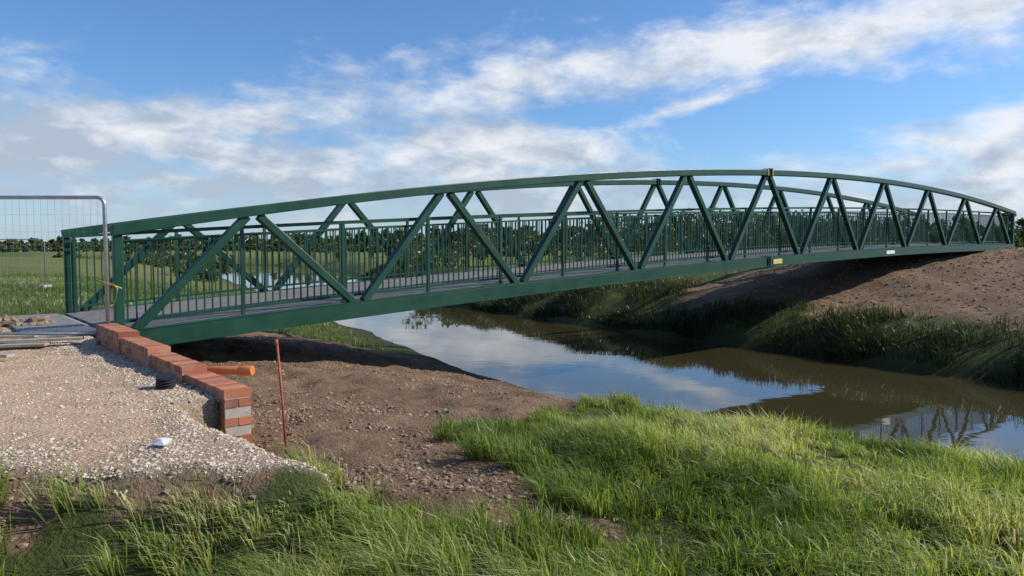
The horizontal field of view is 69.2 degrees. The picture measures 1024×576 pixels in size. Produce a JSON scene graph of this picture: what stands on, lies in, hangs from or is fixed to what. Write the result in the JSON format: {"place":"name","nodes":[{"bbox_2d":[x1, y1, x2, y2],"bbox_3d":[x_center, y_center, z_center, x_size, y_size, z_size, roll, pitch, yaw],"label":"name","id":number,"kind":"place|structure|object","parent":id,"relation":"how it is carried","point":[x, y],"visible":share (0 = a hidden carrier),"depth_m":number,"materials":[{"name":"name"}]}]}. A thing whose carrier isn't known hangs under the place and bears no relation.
{"place":"outdoors","nodes":[
{"label":"outdoors","id":0,"kind":"place"},
{"bbox_2d":[0,271,705,414],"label":"meadow grass","id":1,"kind":"structure","parent":0,"point":[25,287],"depth_m":26.47,"materials":[{"name":"green plant"}]},
{"bbox_2d":[0,247,1023,575],"bbox_3d":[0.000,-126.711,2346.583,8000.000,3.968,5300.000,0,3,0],"label":"ground","id":2,"kind":"structure","parent":0,"point":[50,547],"depth_m":7.12,"materials":[{"name":"brown soil"}]},
{"bbox_2d":[0,353,14,357],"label":"timber plank","id":3,"kind":"object","parent":2,"relation":"on","point":[4,355],"visible":1,"depth_m":7.84,"materials":[{"name":"beige wood"}]},
{"bbox_2d":[0,335,39,338],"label":"timber plank","id":4,"kind":"object","parent":2,"relation":"on","point":[17,336],"visible":0.71,"depth_m":9.44,"materials":[{"name":"grey wood"}]},
{"bbox_2d":[0,342,50,347],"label":"timber plank","id":5,"kind":"object","parent":2,"relation":"on","point":[27,344],"visible":1,"depth_m":8.68,"materials":[{"name":"grey wood"}]},
{"bbox_2d":[0,336,83,342],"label":"timber plank","id":6,"kind":"object","parent":5,"relation":"on","point":[39,339],"visible":1,"depth_m":8.83,"materials":[{"name":"grey wood"}]},
{"bbox_2d":[0,239,51,287],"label":"temporary fence panel","id":7,"kind":"object","parent":2,"relation":"on","point":[42,285],"visible":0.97,"depth_m":30.92,"materials":[{"name":"metal"}]},
{"bbox_2d":[0,314,95,338],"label":"steel ramp plate","id":8,"kind":"object","parent":2,"relation":"on","point":[68,325],"visible":0.69,"depth_m":10.57,"materials":[{"name":"grey metal"}]},
{"bbox_2d":[0,315,54,331],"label":"rubble pile","id":9,"kind":"object","parent":8,"relation":"on","point":[7,320],"visible":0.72,"depth_m":11.24,"materials":[{"name":"brown stone"}]},
{"bbox_2d":[0,196,109,334],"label":"temporary fence panel","id":10,"kind":"object","parent":2,"relation":"on","point":[105,248],"visible":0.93,"depth_m":9.14,"materials":[{"name":"metal"}]},
{"bbox_2d":[96,279,121,310],"bbox_3d":[-4.930,0.089,9.087,0.349,0.390,0.043,1,3,14],"label":"yellow strap","id":11,"kind":"object","parent":10,"relation":"attached to","point":[117,287],"visible":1,"depth_m":9.07,"materials":[{"name":"fabric"}]},
{"bbox_2d":[62,315,95,338],"bbox_3d":[-6.609,1.249,11.560,0.620,1.423,4.150,-3,4,-40],"label":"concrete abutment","id":12,"kind":"object","parent":2,"relation":"on","point":[94,336],"visible":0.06,"depth_m":11.04,"materials":[{"name":"grey concrete"}]},
{"bbox_2d":[61,168,1015,344],"bbox_3d":[7.080,-1.664,22.727,35.536,3.643,4.070,-3,4,-40],"label":"truss footbridge","id":13,"kind":"object","parent":12,"relation":"on","point":[165,318],"visible":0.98,"depth_m":15.15,"materials":[{"name":"green paint"}]},
{"bbox_2d":[82,339,99,345],"bbox_3d":[-5.100,0.675,9.061,0.180,0.090,0.220,0,3,0],"label":"fence base block","id":14,"kind":"object","parent":2,"relation":"on","point":[92,342],"depth_m":8.95,"materials":[{"name":"concrete"}]},
{"bbox_2d":[0,328,334,493],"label":"gravel","id":15,"kind":"structure","parent":2,"relation":"on","point":[246,446],"depth_m":4.79,"materials":[{"name":"beige gravel"}]},
{"bbox_2d":[154,437,172,445],"bbox_3d":[-2.097,0.929,4.471,0.107,0.048,0.107,0,3,0],"label":"white stone","id":16,"kind":"object","parent":15,"relation":"on","point":[163,441],"visible":1,"depth_m":4.45,"materials":[{"name":"white stone"}]},
{"bbox_2d":[155,373,175,389],"bbox_3d":[-2.979,0.880,6.381,0.160,0.295,0.216,-2,4,-38],"label":"black corrugated duct","id":17,"kind":"object","parent":15,"relation":"on","point":[164,381],"visible":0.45,"depth_m":6.32,"materials":[{"name":"plastic"}]},
{"bbox_2d":[98,330,251,442],"bbox_3d":[-3.617,1.112,7.588,0.226,1.148,4.415,-3,4,-41],"label":"mortar","id":18,"kind":"object","parent":2,"relation":"on","point":[237,411],"visible":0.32,"depth_m":5.92,"materials":[{"name":"grey concrete"}]},
{"bbox_2d":[96,323,252,441],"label":"bricks","id":19,"kind":"object","parent":18,"relation":"on","point":[197,374],"visible":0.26,"depth_m":6.87,"materials":[{"name":"red brick"}]},
{"bbox_2d":[207,366,254,375],"bbox_3d":[-2.620,0.757,6.859,0.490,0.092,0.090,1,3,10],"label":"orange drain pipe","id":20,"kind":"object","parent":19,"relation":"attached to","point":[240,370],"visible":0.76,"depth_m":6.82,"materials":[{"name":"plastic"}]},
{"bbox_2d":[274,339,287,453],"bbox_3d":[-1.756,0.878,5.657,0.093,0.976,0.027,0,3,0],"label":"rusty marker post","id":21,"kind":"object","parent":2,"relation":"on","point":[281,388],"visible":0.87,"depth_m":5.64,"materials":[{"name":"metal"}]},
{"bbox_2d":[0,333,628,548],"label":"soil clods","id":22,"kind":"object","parent":2,"relation":"on","point":[490,486],"visible":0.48,"depth_m":5.95,"materials":[{"name":"brown soil"}]},
{"bbox_2d":[50,235,709,281],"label":"riverside bushes","id":23,"kind":"object","parent":2,"relation":"on","point":[167,262],"visible":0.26,"depth_m":68.69,"materials":[{"name":"green plant"}]},
{"bbox_2d":[0,206,1023,250],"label":"distant tree line","id":24,"kind":"object","parent":2,"relation":"on","point":[59,240],"visible":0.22,"depth_m":231.11,"materials":[{"name":"green plant"}]},
{"bbox_2d":[0,242,1023,252],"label":"distant hedge","id":25,"kind":"object","parent":2,"relation":"on","point":[49,248],"visible":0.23,"depth_m":177.41,"materials":[{"name":"green plant"}]},
{"bbox_2d":[360,262,1023,385],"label":"riverbank vegetation","id":26,"kind":"object","parent":2,"relation":"on","point":[573,297],"visible":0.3,"depth_m":22.57,"materials":[{"name":"green plant"}]},
{"bbox_2d":[440,247,1023,319],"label":"pasture grass","id":27,"kind":"structure","parent":2,"relation":"on","point":[637,282],"depth_m":55.11,"materials":[{"name":"green plant"}]},
{"bbox_2d":[716,247,1023,330],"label":"soil clods","id":28,"kind":"object","parent":2,"relation":"on","point":[897,293],"visible":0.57,"depth_m":25.25,"materials":[{"name":"brown soil"}]},
{"bbox_2d":[928,243,1005,243],"bbox_3d":[20.603,-1.482,33.959,1.000,1.120,4.800,-3,4,-40],"label":"concrete abutment","id":29,"kind":"object","parent":2,"relation":"on","point":[967,243],"visible":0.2,"depth_m":34.03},
{"bbox_2d":[916,214,1023,247],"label":"tree group","id":30,"kind":"object","parent":2,"relation":"on","point":[1017,233],"visible":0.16,"depth_m":95.67,"materials":[{"name":"green plant"}]},
{"bbox_2d":[0,347,1023,575],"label":"grass bank","id":31,"kind":"structure","parent":0,"point":[958,499],"depth_m":4.24,"materials":[{"name":"green plant"}]},
{"bbox_2d":[0,0,1023,246],"label":"sky","id":32,"kind":"structure","parent":0,"point":[149,108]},
{"bbox_2d":[167,265,1023,460],"bbox_3d":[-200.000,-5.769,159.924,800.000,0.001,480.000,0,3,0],"label":"river water","id":33,"kind":"structure","parent":0,"point":[562,360],"depth_m":17.13,"materials":[{"name":"brown liquid"}]}
]}

